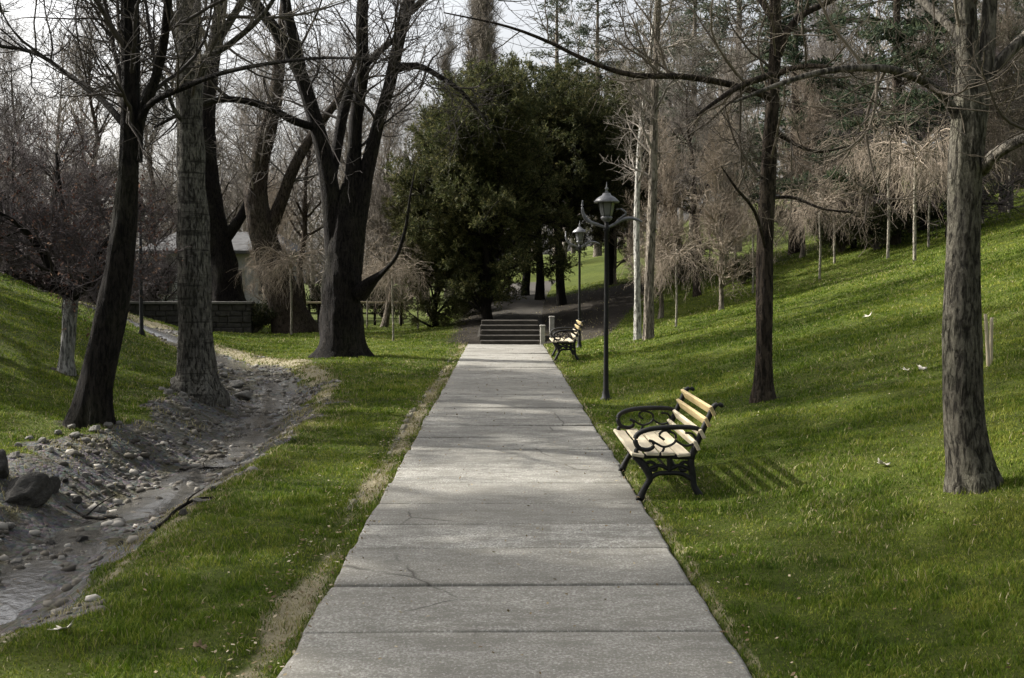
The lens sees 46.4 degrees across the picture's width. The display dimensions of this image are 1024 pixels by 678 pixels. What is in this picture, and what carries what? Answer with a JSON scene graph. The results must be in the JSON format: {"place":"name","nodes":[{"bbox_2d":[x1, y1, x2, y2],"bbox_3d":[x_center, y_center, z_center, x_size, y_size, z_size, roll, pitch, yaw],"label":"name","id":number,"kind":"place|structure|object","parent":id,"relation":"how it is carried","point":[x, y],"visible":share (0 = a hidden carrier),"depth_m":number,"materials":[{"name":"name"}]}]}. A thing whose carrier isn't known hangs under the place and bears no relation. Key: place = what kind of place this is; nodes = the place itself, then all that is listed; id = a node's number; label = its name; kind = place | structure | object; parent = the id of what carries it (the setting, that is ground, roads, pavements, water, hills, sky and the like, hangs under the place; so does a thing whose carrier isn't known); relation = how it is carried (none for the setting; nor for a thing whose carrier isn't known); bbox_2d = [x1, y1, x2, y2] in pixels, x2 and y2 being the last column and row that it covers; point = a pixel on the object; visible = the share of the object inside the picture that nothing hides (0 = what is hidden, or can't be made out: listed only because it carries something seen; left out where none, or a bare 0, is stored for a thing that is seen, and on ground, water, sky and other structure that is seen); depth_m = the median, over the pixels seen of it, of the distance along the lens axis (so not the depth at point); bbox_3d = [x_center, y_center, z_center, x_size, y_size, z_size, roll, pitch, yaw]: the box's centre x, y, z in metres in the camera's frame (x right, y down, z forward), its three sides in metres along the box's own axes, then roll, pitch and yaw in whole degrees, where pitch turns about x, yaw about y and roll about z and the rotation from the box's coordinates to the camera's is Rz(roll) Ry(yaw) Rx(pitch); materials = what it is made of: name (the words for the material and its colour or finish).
{"place":"outdoors","nodes":[
{"label":"outdoors","id":0,"kind":"place"},
{"bbox_2d":[0,303,290,624],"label":"stream water","id":1,"kind":"structure","parent":0,"point":[16,598],"depth_m":11.07,"materials":[{"name":"grey liquid"}]},
{"bbox_2d":[0,292,347,632],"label":"stream bed","id":2,"kind":"object","parent":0,"point":[56,515],"visible":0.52,"depth_m":11.71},
{"bbox_2d":[0,449,8,478],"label":"boulder","id":3,"kind":"object","parent":2,"relation":"on","point":[4,471],"visible":0.99,"depth_m":10.38,"materials":[{"name":"stone"}]},
{"bbox_2d":[4,472,53,507],"bbox_3d":[-4.227,1.328,10.339,0.412,0.321,0.495,-11,-1,-2],"label":"boulder","id":4,"kind":"object","parent":2,"relation":"on","point":[33,489],"visible":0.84,"depth_m":10.27,"materials":[{"name":"stone"}]},
{"bbox_2d":[66,494,121,519],"bbox_3d":[-3.599,1.486,10.564,0.707,0.184,0.301,2,3,30],"label":"fallen branch","id":5,"kind":"object","parent":2,"relation":"on","point":[96,518],"visible":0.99,"depth_m":10.47,"materials":[{"name":"wood"}]},
{"bbox_2d":[0,284,348,636],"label":"pebbles","id":6,"kind":"object","parent":2,"relation":"on","point":[4,528],"visible":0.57,"depth_m":13.16,"materials":[{"name":"stone"}]},
{"bbox_2d":[153,488,213,530],"bbox_3d":[-2.484,1.265,9.011,0.412,0.343,0.322,0,3,0],"label":"fallen branch","id":7,"kind":"object","parent":2,"relation":"on","point":[186,503],"visible":0.94,"depth_m":9.00,"materials":[{"name":"wood"}]},
{"bbox_2d":[42,0,388,407],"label":"bare tree","id":8,"kind":"object","parent":2,"relation":"on","point":[196,376],"visible":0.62,"depth_m":18.09,"materials":[{"name":"brown plant"}]},
{"bbox_2d":[0,0,568,428],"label":"bare tree","id":9,"kind":"object","parent":2,"relation":"on","point":[91,403],"visible":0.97,"depth_m":13.44,"materials":[{"name":"brown plant"}]},
{"bbox_2d":[0,0,1019,283],"label":"sky","id":10,"kind":"structure","parent":0,"point":[509,17],"materials":[{"name":"white"}]},
{"bbox_2d":[0,178,1023,677],"bbox_3d":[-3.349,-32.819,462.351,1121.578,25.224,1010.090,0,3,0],"label":"lawn","id":11,"kind":"structure","parent":0,"point":[618,296],"depth_m":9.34,"materials":[{"name":"plant"}]},
{"bbox_2d":[0,79,53,258],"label":"bare tree","id":12,"kind":"object","parent":11,"relation":"on","point":[4,199],"visible":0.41,"depth_m":31.11,"materials":[{"name":"brown plant"}]},
{"bbox_2d":[0,6,68,205],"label":"bare tree","id":13,"kind":"object","parent":11,"relation":"on","point":[13,57],"visible":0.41,"depth_m":43.30,"materials":[{"name":"brown plant"}]},
{"bbox_2d":[0,101,82,280],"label":"bare tree","id":14,"kind":"object","parent":11,"relation":"on","point":[9,257],"visible":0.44,"depth_m":32.55,"materials":[{"name":"brown plant"}]},
{"bbox_2d":[5,107,104,292],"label":"bare tree","id":15,"kind":"object","parent":11,"relation":"on","point":[51,287],"visible":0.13,"depth_m":34.71,"materials":[{"name":"brown plant"}]},
{"bbox_2d":[25,0,156,242],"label":"bare tree","id":16,"kind":"object","parent":11,"relation":"on","point":[95,125],"visible":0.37,"depth_m":39.44,"materials":[{"name":"brown plant"}]},
{"bbox_2d":[0,101,190,375],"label":"whitewashed tree","id":17,"kind":"object","parent":11,"relation":"on","point":[71,287],"visible":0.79,"depth_m":17.38,"materials":[{"name":"brown plant"}]},
{"bbox_2d":[50,148,164,313],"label":"bare tree","id":18,"kind":"object","parent":11,"relation":"on","point":[90,297],"visible":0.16,"depth_m":38.74,"materials":[{"name":"brown plant"}]},
{"bbox_2d":[107,33,176,237],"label":"bare tree","id":19,"kind":"object","parent":11,"relation":"on","point":[162,127],"visible":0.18,"depth_m":54.05,"materials":[{"name":"brown plant"}]},
{"bbox_2d":[138,203,145,335],"bbox_3d":[-7.865,-1.446,25.304,0.320,2.920,0.304,0,3,0],"label":"thin lamp","id":20,"kind":"object","parent":11,"relation":"on","point":[141,327],"visible":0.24,"depth_m":25.30,"materials":[{"name":"metal"}]},
{"bbox_2d":[130,173,177,300],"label":"bare tree","id":21,"kind":"object","parent":11,"relation":"on","point":[169,271],"visible":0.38,"depth_m":43.46,"materials":[{"name":"brown plant"}]},
{"bbox_2d":[128,301,254,332],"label":"stone wall","id":22,"kind":"structure","parent":11,"relation":"on","point":[231,316],"depth_m":39.26,"materials":[{"name":"stone"}]},
{"bbox_2d":[154,63,250,232],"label":"bare tree","id":23,"kind":"object","parent":11,"relation":"on","point":[235,209],"visible":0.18,"depth_m":49.17,"materials":[{"name":"brown plant"}]},
{"bbox_2d":[135,232,309,306],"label":"garden building","id":24,"kind":"structure","parent":11,"relation":"on","point":[239,240],"depth_m":49.87,"materials":[{"name":"paint"}]},
{"bbox_2d":[141,1,309,328],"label":"old tree","id":25,"kind":"object","parent":11,"relation":"on","point":[224,260],"visible":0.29,"depth_m":41.35,"materials":[{"name":"brown plant"}]},
{"bbox_2d":[219,36,293,234],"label":"bare tree","id":26,"kind":"object","parent":11,"relation":"on","point":[240,118],"visible":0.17,"depth_m":57.29,"materials":[{"name":"brown plant"}]},
{"bbox_2d":[236,298,280,332],"bbox_3d":[-8.384,-0.769,39.761,1.943,1.349,1.833,2,4,38],"label":"shrub","id":27,"kind":"object","parent":11,"relation":"on","point":[261,316],"visible":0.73,"depth_m":39.51,"materials":[{"name":"plant"}]},
{"bbox_2d":[221,223,324,334],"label":"weeping tree","id":28,"kind":"object","parent":11,"relation":"on","point":[279,272],"visible":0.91,"depth_m":37.79,"materials":[{"name":"brown plant"}]},
{"bbox_2d":[239,168,310,302],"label":"bare tree","id":29,"kind":"object","parent":11,"relation":"on","point":[284,218],"visible":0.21,"depth_m":43.78,"materials":[{"name":"beige plant"}]},
{"bbox_2d":[208,0,389,333],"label":"old tree","id":30,"kind":"object","parent":11,"relation":"on","point":[263,219],"visible":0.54,"depth_m":39.36,"materials":[{"name":"brown plant"}]},
{"bbox_2d":[79,0,549,358],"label":"bare tree","id":31,"kind":"object","parent":11,"relation":"on","point":[345,289],"visible":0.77,"depth_m":26.20,"materials":[{"name":"brown plant"}]},
{"bbox_2d":[268,32,369,304],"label":"bare tree","id":32,"kind":"object","parent":11,"relation":"on","point":[303,210],"visible":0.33,"depth_m":45.88,"materials":[{"name":"brown plant"}]},
{"bbox_2d":[304,276,374,311],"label":"shrub","id":33,"kind":"object","parent":11,"relation":"on","point":[316,299],"visible":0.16,"depth_m":51.16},
{"bbox_2d":[309,22,400,219],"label":"bare tree","id":34,"kind":"object","parent":11,"relation":"on","point":[364,135],"visible":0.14,"depth_m":60.89,"materials":[{"name":"brown plant"}]},
{"bbox_2d":[321,242,394,326],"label":"weeping tree","id":35,"kind":"object","parent":11,"relation":"on","point":[363,277],"visible":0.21,"depth_m":43.60,"materials":[{"name":"brown plant"}]},
{"bbox_2d":[337,74,423,326],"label":"bare tree","id":36,"kind":"object","parent":11,"relation":"on","point":[381,224],"visible":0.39,"depth_m":43.05,"materials":[{"name":"beige plant"}]},
{"bbox_2d":[363,279,415,317],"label":"shrub","id":37,"kind":"object","parent":11,"relation":"on","point":[371,306],"visible":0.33,"depth_m":55.61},
{"bbox_2d":[364,164,428,323],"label":"bare tree","id":38,"kind":"object","parent":11,"relation":"on","point":[410,298],"visible":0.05,"depth_m":47.86,"materials":[{"name":"beige plant"}]},
{"bbox_2d":[362,215,437,340],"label":"weeping tree","id":39,"kind":"object","parent":11,"relation":"on","point":[391,273],"visible":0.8,"depth_m":33.46,"materials":[{"name":"brown plant"}]},
{"bbox_2d":[344,352,456,509],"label":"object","id":40,"kind":"structure","parent":11,"relation":"on","point":[411,411],"depth_m":13.97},
{"bbox_2d":[375,246,454,328],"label":"weeping tree","id":41,"kind":"object","parent":11,"relation":"on","point":[403,283],"visible":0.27,"depth_m":38.99,"materials":[{"name":"brown plant"}]},
{"bbox_2d":[380,152,508,327],"bbox_3d":[-2.214,-3.121,38.744,4.340,6.117,4.355,-1,3,-25],"label":"cypress tree","id":42,"kind":"object","parent":11,"relation":"on","point":[433,302],"visible":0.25,"depth_m":38.12,"materials":[{"name":"green plant"}]},
{"bbox_2d":[433,16,459,296],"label":"bare tree","id":43,"kind":"object","parent":11,"relation":"on","point":[443,58],"visible":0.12,"depth_m":77.37,"materials":[{"name":"beige plant"}]},
{"bbox_2d":[395,71,517,303],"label":"cypress tree","id":44,"kind":"object","parent":11,"relation":"on","point":[420,154],"visible":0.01,"depth_m":43.59,"materials":[{"name":"green plant"}]},
{"bbox_2d":[458,0,479,69],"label":"bare tree","id":45,"kind":"object","parent":11,"relation":"on","point":[466,30],"visible":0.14,"depth_m":71.85,"materials":[{"name":"beige plant"}]},
{"bbox_2d":[460,0,503,69],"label":"bare tree","id":46,"kind":"object","parent":11,"relation":"on","point":[495,52],"visible":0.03,"depth_m":72.53,"materials":[{"name":"beige plant"}]},
{"bbox_2d":[379,51,591,319],"bbox_3d":[-0.994,-4.411,36.858,6.191,8.562,6.757,1,3,22],"label":"cypress tree","id":47,"kind":"object","parent":11,"relation":"on","point":[483,183],"visible":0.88,"depth_m":35.99,"materials":[{"name":"green plant"}]},
{"bbox_2d":[466,0,508,71],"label":"bare tree","id":48,"kind":"object","parent":11,"relation":"on","point":[486,45],"visible":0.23,"depth_m":69.03,"materials":[{"name":"beige plant"}]},
{"bbox_2d":[479,320,539,344],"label":"stone steps","id":49,"kind":"structure","parent":11,"relation":"on","point":[524,332],"depth_m":32.69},
{"bbox_2d":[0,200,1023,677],"bbox_3d":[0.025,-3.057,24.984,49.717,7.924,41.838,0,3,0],"label":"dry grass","id":50,"kind":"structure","parent":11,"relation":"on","point":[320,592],"depth_m":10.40,"materials":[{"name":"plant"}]},
{"bbox_2d":[0,0,1023,306],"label":"wood","id":51,"kind":"object","parent":11,"relation":"on","point":[312,226],"visible":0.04,"depth_m":80.41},
{"bbox_2d":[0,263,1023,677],"bbox_3d":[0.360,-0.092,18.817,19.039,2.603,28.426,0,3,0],"label":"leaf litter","id":52,"kind":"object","parent":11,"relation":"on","point":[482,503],"visible":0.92,"depth_m":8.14,"materials":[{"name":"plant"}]},
{"bbox_2d":[534,226,544,299],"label":"evergreen trunk","id":53,"kind":"object","parent":11,"relation":"on","point":[540,288],"visible":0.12,"depth_m":43.08,"materials":[{"name":"brown plant"}]},
{"bbox_2d":[477,50,649,305],"bbox_3d":[0.944,-5.307,40.697,7.108,8.868,6.733,-2,3,-36],"label":"cypress tree","id":54,"kind":"object","parent":11,"relation":"on","point":[576,122],"visible":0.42,"depth_m":39.72,"materials":[{"name":"green plant"}]},
{"bbox_2d":[523,0,604,264],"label":"pine tree","id":55,"kind":"object","parent":11,"relation":"on","point":[558,36],"visible":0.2,"depth_m":61.24,"materials":[{"name":"green plant"}]},
{"bbox_2d":[549,319,585,360],"bbox_3d":[1.201,0.008,25.940,0.719,0.865,1.500,0,3,0],"label":"park bench","id":56,"kind":"object","parent":11,"relation":"on","point":[562,341],"visible":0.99,"depth_m":25.23,"materials":[{"name":"metal"}]},
{"bbox_2d":[521,64,633,295],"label":"cypress tree","id":57,"kind":"object","parent":11,"relation":"on","point":[524,278],"depth_m":44.00,"materials":[{"name":"green plant"}]},
{"bbox_2d":[565,222,599,347],"bbox_3d":[1.688,-1.252,28.597,0.862,3.160,0.360,0,3,-9],"label":"street lamp","id":58,"kind":"object","parent":11,"relation":"on","point":[579,231],"visible":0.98,"depth_m":28.54,"materials":[{"name":"metal"}]},
{"bbox_2d":[560,0,639,256],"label":"pine tree","id":59,"kind":"object","parent":11,"relation":"on","point":[596,251],"visible":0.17,"depth_m":59.35,"materials":[{"name":"green plant"}]},
{"bbox_2d":[581,182,642,400],"bbox_3d":[1.391,-0.613,16.700,0.862,3.160,0.360,0,3,0],"label":"street lamp","id":60,"kind":"object","parent":11,"relation":"on","point":[606,201],"visible":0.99,"depth_m":16.64,"materials":[{"name":"metal"}]},
{"bbox_2d":[583,174,643,284],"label":"bare tree","id":61,"kind":"object","parent":11,"relation":"on","point":[614,238],"visible":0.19,"depth_m":43.84,"materials":[{"name":"beige plant"}]},
{"bbox_2d":[567,60,703,284],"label":"cypress tree","id":62,"kind":"object","parent":11,"relation":"on","point":[627,181],"visible":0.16,"depth_m":43.53,"materials":[{"name":"brown plant"}]},
{"bbox_2d":[599,0,700,339],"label":"birch tree","id":63,"kind":"object","parent":11,"relation":"on","point":[637,305],"visible":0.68,"depth_m":27.50,"materials":[{"name":"grey plant"}]},
{"bbox_2d":[581,0,724,340],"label":"birch tree","id":64,"kind":"object","parent":11,"relation":"on","point":[653,103],"visible":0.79,"depth_m":26.65,"materials":[{"name":"beige plant"}]},
{"bbox_2d":[612,111,708,318],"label":"bare tree","id":65,"kind":"object","parent":11,"relation":"on","point":[664,188],"visible":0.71,"depth_m":32.79,"materials":[{"name":"beige plant"}]},
{"bbox_2d":[376,0,951,403],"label":"bare tree","id":66,"kind":"object","parent":11,"relation":"on","point":[763,389],"visible":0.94,"depth_m":13.60,"materials":[{"name":"brown plant"}]},
{"bbox_2d":[630,0,699,233],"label":"pine tree","id":67,"kind":"object","parent":11,"relation":"on","point":[646,34],"visible":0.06,"depth_m":63.30,"materials":[{"name":"green plant"}]},
{"bbox_2d":[613,386,723,500],"bbox_3d":[1.268,0.840,9.911,0.719,0.779,1.500,0,3,0],"label":"park bench","id":68,"kind":"object","parent":11,"relation":"on","point":[659,442],"visible":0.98,"depth_m":9.21,"materials":[{"name":"brown wood"}]},
{"bbox_2d":[615,214,735,326],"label":"weeping tree","id":69,"kind":"object","parent":11,"relation":"on","point":[677,255],"visible":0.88,"depth_m":28.53,"materials":[{"name":"brown plant"}]},
{"bbox_2d":[637,0,719,244],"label":"bare tree","id":70,"kind":"object","parent":11,"relation":"on","point":[668,61],"visible":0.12,"depth_m":55.49,"materials":[{"name":"brown plant"}]},
{"bbox_2d":[632,20,738,296],"bbox_3d":[5.177,-5.227,35.730,3.383,8.386,2.685,2,3,36],"label":"bare tree","id":71,"kind":"object","parent":11,"relation":"on","point":[694,184],"visible":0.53,"depth_m":35.48,"materials":[{"name":"brown plant"}]},
{"bbox_2d":[655,237,715,281],"bbox_3d":[5.522,-2.660,40.220,2.429,1.686,2.292,3,4,45],"label":"shrub","id":72,"kind":"object","parent":11,"relation":"on","point":[685,271],"visible":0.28,"depth_m":39.78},
{"bbox_2d":[643,0,756,243],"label":"pine tree","id":73,"kind":"object","parent":11,"relation":"on","point":[694,27],"visible":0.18,"depth_m":51.36,"materials":[{"name":"green plant"}]},
{"bbox_2d":[672,101,774,310],"bbox_3d":[5.638,-3.311,30.833,2.721,5.690,2.613,-2,4,-40],"label":"bare tree","id":74,"kind":"object","parent":11,"relation":"on","point":[715,216],"visible":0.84,"depth_m":30.77,"materials":[{"name":"beige plant"}]},
{"bbox_2d":[676,18,786,275],"bbox_3d":[7.235,-6.351,39.591,3.612,8.999,3.985,0,3,8],"label":"bare tree","id":75,"kind":"object","parent":11,"relation":"on","point":[734,95],"visible":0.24,"depth_m":39.19,"materials":[{"name":"beige plant"}]},
{"bbox_2d":[715,247,756,283],"bbox_3d":[6.892,-2.168,35.767,1.604,1.180,1.700,1,3,11],"label":"shrub","id":76,"kind":"object","parent":11,"relation":"on","point":[747,274],"visible":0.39,"depth_m":35.64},
{"bbox_2d":[675,0,806,252],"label":"pine tree","id":77,"kind":"object","parent":11,"relation":"on","point":[726,28],"visible":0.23,"depth_m":49.36,"materials":[{"name":"green plant"}]},
{"bbox_2d":[699,177,801,292],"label":"weeping tree","id":78,"kind":"object","parent":11,"relation":"on","point":[754,234],"visible":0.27,"depth_m":33.03,"materials":[{"name":"brown plant"}]},
{"bbox_2d":[698,0,885,254],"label":"cedar tree","id":79,"kind":"object","parent":11,"relation":"on","point":[793,48],"visible":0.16,"depth_m":41.58,"materials":[{"name":"green plant"}]},
{"bbox_2d":[753,58,845,257],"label":"bare tree","id":80,"kind":"object","parent":11,"relation":"on","point":[813,127],"visible":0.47,"depth_m":39.65,"materials":[{"name":"beige plant"}]},
{"bbox_2d":[754,1,849,240],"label":"bare tree","id":81,"kind":"object","parent":11,"relation":"on","point":[819,47],"visible":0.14,"depth_m":45.83,"materials":[{"name":"brown plant"}]},
{"bbox_2d":[775,159,885,279],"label":"weeping tree","id":82,"kind":"object","parent":11,"relation":"on","point":[801,220],"visible":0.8,"depth_m":32.21,"materials":[{"name":"brown plant"}]},
{"bbox_2d":[801,212,863,251],"bbox_3d":[10.187,-3.446,37.964,2.186,1.517,2.063,0,3,-5],"label":"shrub","id":83,"kind":"object","parent":11,"relation":"on","point":[840,248],"visible":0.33,"depth_m":37.76,"materials":[{"name":"plant"}]},
{"bbox_2d":[789,130,890,263],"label":"weeping tree","id":84,"kind":"object","parent":11,"relation":"on","point":[834,240],"visible":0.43,"depth_m":35.08,"materials":[{"name":"brown plant"}]},
{"bbox_2d":[803,0,886,170],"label":"bare tree","id":85,"kind":"object","parent":11,"relation":"on","point":[845,58],"visible":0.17,"depth_m":49.62,"materials":[{"name":"beige plant"}]},
{"bbox_2d":[806,87,902,248],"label":"bare tree","id":86,"kind":"object","parent":11,"relation":"on","point":[852,204],"visible":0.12,"depth_m":37.44,"materials":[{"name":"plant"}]},
{"bbox_2d":[737,0,1012,245],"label":"cedar tree","id":87,"kind":"object","parent":11,"relation":"on","point":[912,26],"visible":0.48,"depth_m":35.08,"materials":[{"name":"green plant"}]},
{"bbox_2d":[835,199,917,249],"bbox_3d":[11.255,-3.448,36.116,2.429,1.686,2.292,-2,3,-36],"label":"shrub","id":88,"kind":"object","parent":11,"relation":"on","point":[882,229],"visible":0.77,"depth_m":35.76,"materials":[{"name":"plant"}]},
{"bbox_2d":[809,82,944,258],"bbox_3d":[10.182,-4.516,32.617,3.948,5.143,3.512,2,3,32],"label":"weeping tree","id":89,"kind":"object","parent":11,"relation":"on","point":[858,156],"visible":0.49,"depth_m":32.55,"materials":[{"name":"brown plant"}]},
{"bbox_2d":[733,0,1023,493],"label":"bare tree","id":90,"kind":"object","parent":11,"relation":"on","point":[970,464],"visible":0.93,"depth_m":7.70,"materials":[{"name":"brown plant"}]},
{"bbox_2d":[875,187,946,232],"bbox_3d":[12.583,-4.184,38.288,2.521,1.854,2.672,-1,3,-20],"label":"shrub","id":91,"kind":"object","parent":11,"relation":"on","point":[924,215],"visible":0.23,"depth_m":37.69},
{"bbox_2d":[872,0,981,230],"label":"bare tree","id":92,"kind":"object","parent":11,"relation":"on","point":[930,43],"visible":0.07,"depth_m":37.96,"materials":[{"name":"brown plant"}]},
{"bbox_2d":[843,100,1016,260],"bbox_3d":[10.090,-3.958,29.522,4.334,4.553,4.522,-2,3,-32],"label":"weeping tree","id":93,"kind":"object","parent":11,"relation":"on","point":[916,163],"visible":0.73,"depth_m":29.47,"materials":[{"name":"brown plant"}]},
{"bbox_2d":[881,111,986,246],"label":"weeping tree","id":94,"kind":"object","parent":11,"relation":"on","point":[928,229],"visible":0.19,"depth_m":32.41,"materials":[{"name":"brown plant"}]},
{"bbox_2d":[874,0,1020,143],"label":"cedar tree","id":95,"kind":"object","parent":11,"relation":"on","point":[943,3],"visible":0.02,"depth_m":51.28,"materials":[{"name":"green plant"}]},
{"bbox_2d":[892,35,1023,236],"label":"cedar tree","id":96,"kind":"object","parent":11,"relation":"on","point":[987,203],"visible":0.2,"depth_m":33.59,"materials":[{"name":"brown plant"}]},
{"bbox_2d":[932,0,1023,180],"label":"cedar tree","id":97,"kind":"object","parent":11,"relation":"on","point":[1020,3],"visible":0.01,"depth_m":43.60,"materials":[{"name":"green plant"}]},
{"bbox_2d":[945,101,1023,222],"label":"weeping tree","id":98,"kind":"object","parent":11,"relation":"on","point":[994,142],"visible":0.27,"depth_m":34.02,"materials":[{"name":"brown plant"}]},
{"bbox_2d":[950,0,1023,212],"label":"bare tree","id":99,"kind":"object","parent":11,"relation":"on","point":[1004,83],"visible":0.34,"depth_m":35.54,"materials":[{"name":"beige plant"}]},
{"bbox_2d":[951,0,1023,210],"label":"bare tree","id":100,"kind":"object","parent":11,"relation":"on","point":[1011,59],"visible":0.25,"depth_m":35.77,"materials":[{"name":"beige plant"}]},
{"bbox_2d":[985,107,1023,212],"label":"weeping tree","id":101,"kind":"object","parent":11,"relation":"on","point":[1018,156],"visible":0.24,"depth_m":35.25,"materials":[{"name":"brown plant"}]},
{"bbox_2d":[277,344,751,677],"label":"path","id":102,"kind":"structure","parent":0,"point":[461,596],"depth_m":7.05,"materials":[{"name":"concrete"}]},
{"bbox_2d":[477,281,555,336],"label":"path","id":103,"kind":"structure","parent":0,"point":[530,306],"depth_m":40.84,"materials":[{"name":"concrete"}]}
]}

